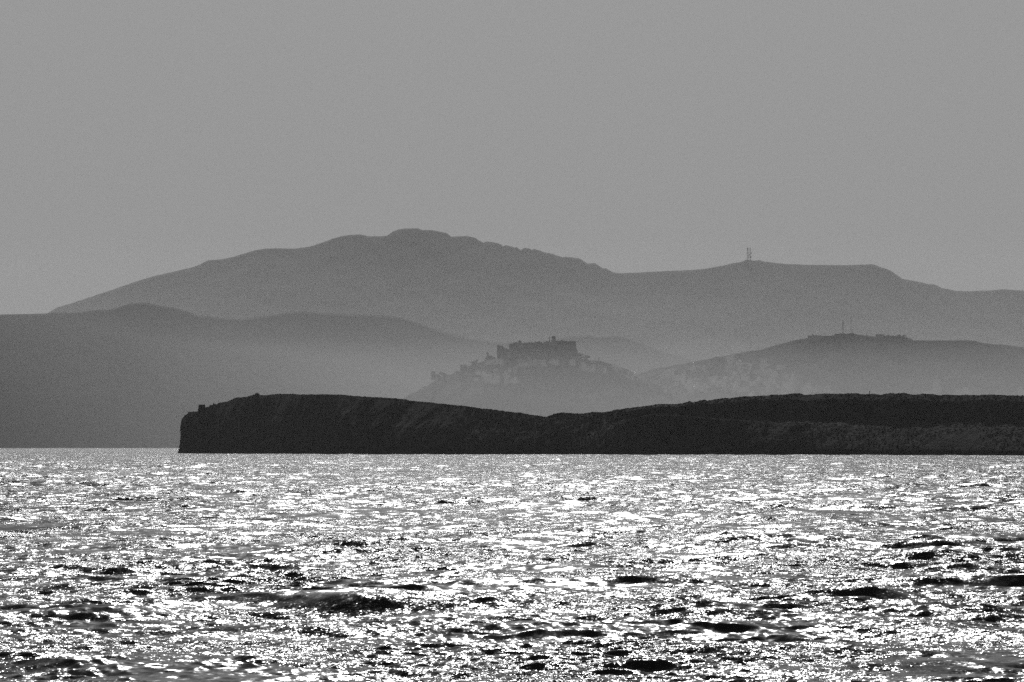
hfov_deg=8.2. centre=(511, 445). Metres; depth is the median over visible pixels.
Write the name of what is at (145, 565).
sea
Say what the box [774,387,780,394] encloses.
house
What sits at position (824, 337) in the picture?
building
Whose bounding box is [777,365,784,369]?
house
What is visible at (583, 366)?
house
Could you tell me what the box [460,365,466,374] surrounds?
house
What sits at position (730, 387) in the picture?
house
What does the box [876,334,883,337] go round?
house
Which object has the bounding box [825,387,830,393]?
house
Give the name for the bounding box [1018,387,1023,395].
building
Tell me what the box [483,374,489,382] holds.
house
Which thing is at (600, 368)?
house
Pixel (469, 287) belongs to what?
mountain
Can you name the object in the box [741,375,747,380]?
house
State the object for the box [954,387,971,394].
building
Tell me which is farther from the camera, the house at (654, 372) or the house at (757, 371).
the house at (654, 372)
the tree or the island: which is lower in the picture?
the island
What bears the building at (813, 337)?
on the hill at (855, 363)
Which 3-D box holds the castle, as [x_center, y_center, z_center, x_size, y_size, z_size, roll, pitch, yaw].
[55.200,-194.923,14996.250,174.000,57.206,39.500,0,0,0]
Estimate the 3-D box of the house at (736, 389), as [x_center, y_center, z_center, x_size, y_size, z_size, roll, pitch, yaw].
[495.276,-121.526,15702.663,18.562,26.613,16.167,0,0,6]
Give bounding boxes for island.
[179,393,1023,454]
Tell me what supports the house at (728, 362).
on the hill at (855, 363)
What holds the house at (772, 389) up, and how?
on the hill at (855, 363)
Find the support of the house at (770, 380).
on the hill at (855, 363)
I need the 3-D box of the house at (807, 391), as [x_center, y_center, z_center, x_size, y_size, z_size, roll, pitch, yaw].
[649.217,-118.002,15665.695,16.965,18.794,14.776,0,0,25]
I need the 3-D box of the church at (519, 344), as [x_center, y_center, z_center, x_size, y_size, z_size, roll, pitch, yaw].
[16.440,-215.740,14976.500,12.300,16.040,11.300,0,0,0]
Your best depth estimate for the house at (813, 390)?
15667.02 m
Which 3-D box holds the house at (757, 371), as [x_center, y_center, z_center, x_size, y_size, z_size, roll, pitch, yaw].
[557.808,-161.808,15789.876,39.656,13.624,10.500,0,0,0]
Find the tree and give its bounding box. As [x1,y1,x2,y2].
[431,371,442,381]
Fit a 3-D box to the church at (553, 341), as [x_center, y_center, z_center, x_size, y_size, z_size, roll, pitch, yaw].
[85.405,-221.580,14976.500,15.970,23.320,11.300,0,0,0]
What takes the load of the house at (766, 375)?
on the hill at (855, 363)
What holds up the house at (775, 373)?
on the hill at (855, 363)
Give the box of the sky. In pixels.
[0,0,1023,314]
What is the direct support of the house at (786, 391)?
on the hill at (855, 363)
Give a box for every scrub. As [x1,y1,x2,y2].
[178,393,1023,452]
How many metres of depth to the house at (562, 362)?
14973.55 m
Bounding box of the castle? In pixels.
[497,340,578,362]
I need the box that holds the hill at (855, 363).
[637,334,1023,401]
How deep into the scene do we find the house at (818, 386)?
15672.85 m
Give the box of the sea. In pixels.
[0,448,1023,681]
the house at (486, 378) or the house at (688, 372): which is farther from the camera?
the house at (688, 372)
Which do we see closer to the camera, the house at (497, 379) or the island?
the island
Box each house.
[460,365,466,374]
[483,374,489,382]
[490,378,495,383]
[493,375,499,382]
[496,360,503,364]
[503,372,508,379]
[510,377,518,383]
[534,359,541,365]
[540,361,546,366]
[560,358,566,364]
[569,358,575,365]
[580,362,587,370]
[597,364,603,372]
[651,370,657,375]
[686,370,692,376]
[687,388,693,394]
[693,371,699,377]
[717,389,722,395]
[725,359,731,368]
[727,384,732,390]
[732,385,740,392]
[733,355,742,360]
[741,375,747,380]
[754,370,771,373]
[760,358,769,368]
[764,373,769,379]
[768,378,776,384]
[769,387,775,394]
[770,371,777,377]
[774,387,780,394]
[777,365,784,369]
[777,376,781,383]
[782,389,789,393]
[789,378,796,385]
[803,388,810,394]
[811,387,818,392]
[814,384,820,390]
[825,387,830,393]
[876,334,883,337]
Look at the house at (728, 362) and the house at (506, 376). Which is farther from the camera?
the house at (728, 362)
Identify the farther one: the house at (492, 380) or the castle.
the castle
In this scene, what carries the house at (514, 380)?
on the hill at (547, 390)
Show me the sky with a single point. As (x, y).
(140, 139)
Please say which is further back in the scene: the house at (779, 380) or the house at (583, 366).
the house at (779, 380)
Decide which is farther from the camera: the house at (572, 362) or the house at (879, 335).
the house at (879, 335)
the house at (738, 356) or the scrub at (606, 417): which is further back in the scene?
the house at (738, 356)
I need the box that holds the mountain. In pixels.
[49,228,1023,360]
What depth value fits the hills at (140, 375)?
18499.33 m
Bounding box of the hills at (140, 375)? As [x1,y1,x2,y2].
[0,303,693,447]
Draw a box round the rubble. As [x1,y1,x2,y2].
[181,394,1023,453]
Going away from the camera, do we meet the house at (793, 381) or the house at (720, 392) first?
the house at (720, 392)
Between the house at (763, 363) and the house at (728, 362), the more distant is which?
the house at (728, 362)
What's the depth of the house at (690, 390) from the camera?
15721.65 m
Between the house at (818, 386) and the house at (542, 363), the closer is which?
the house at (542, 363)
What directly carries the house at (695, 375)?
on the hill at (855, 363)
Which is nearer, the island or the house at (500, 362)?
the island
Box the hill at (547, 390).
[402,358,684,416]
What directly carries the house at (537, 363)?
on the hill at (547, 390)
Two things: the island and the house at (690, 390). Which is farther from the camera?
the house at (690, 390)
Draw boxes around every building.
[808,335,820,339]
[821,336,833,338]
[923,379,940,394]
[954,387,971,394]
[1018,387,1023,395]
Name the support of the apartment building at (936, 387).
on the hill at (855, 363)

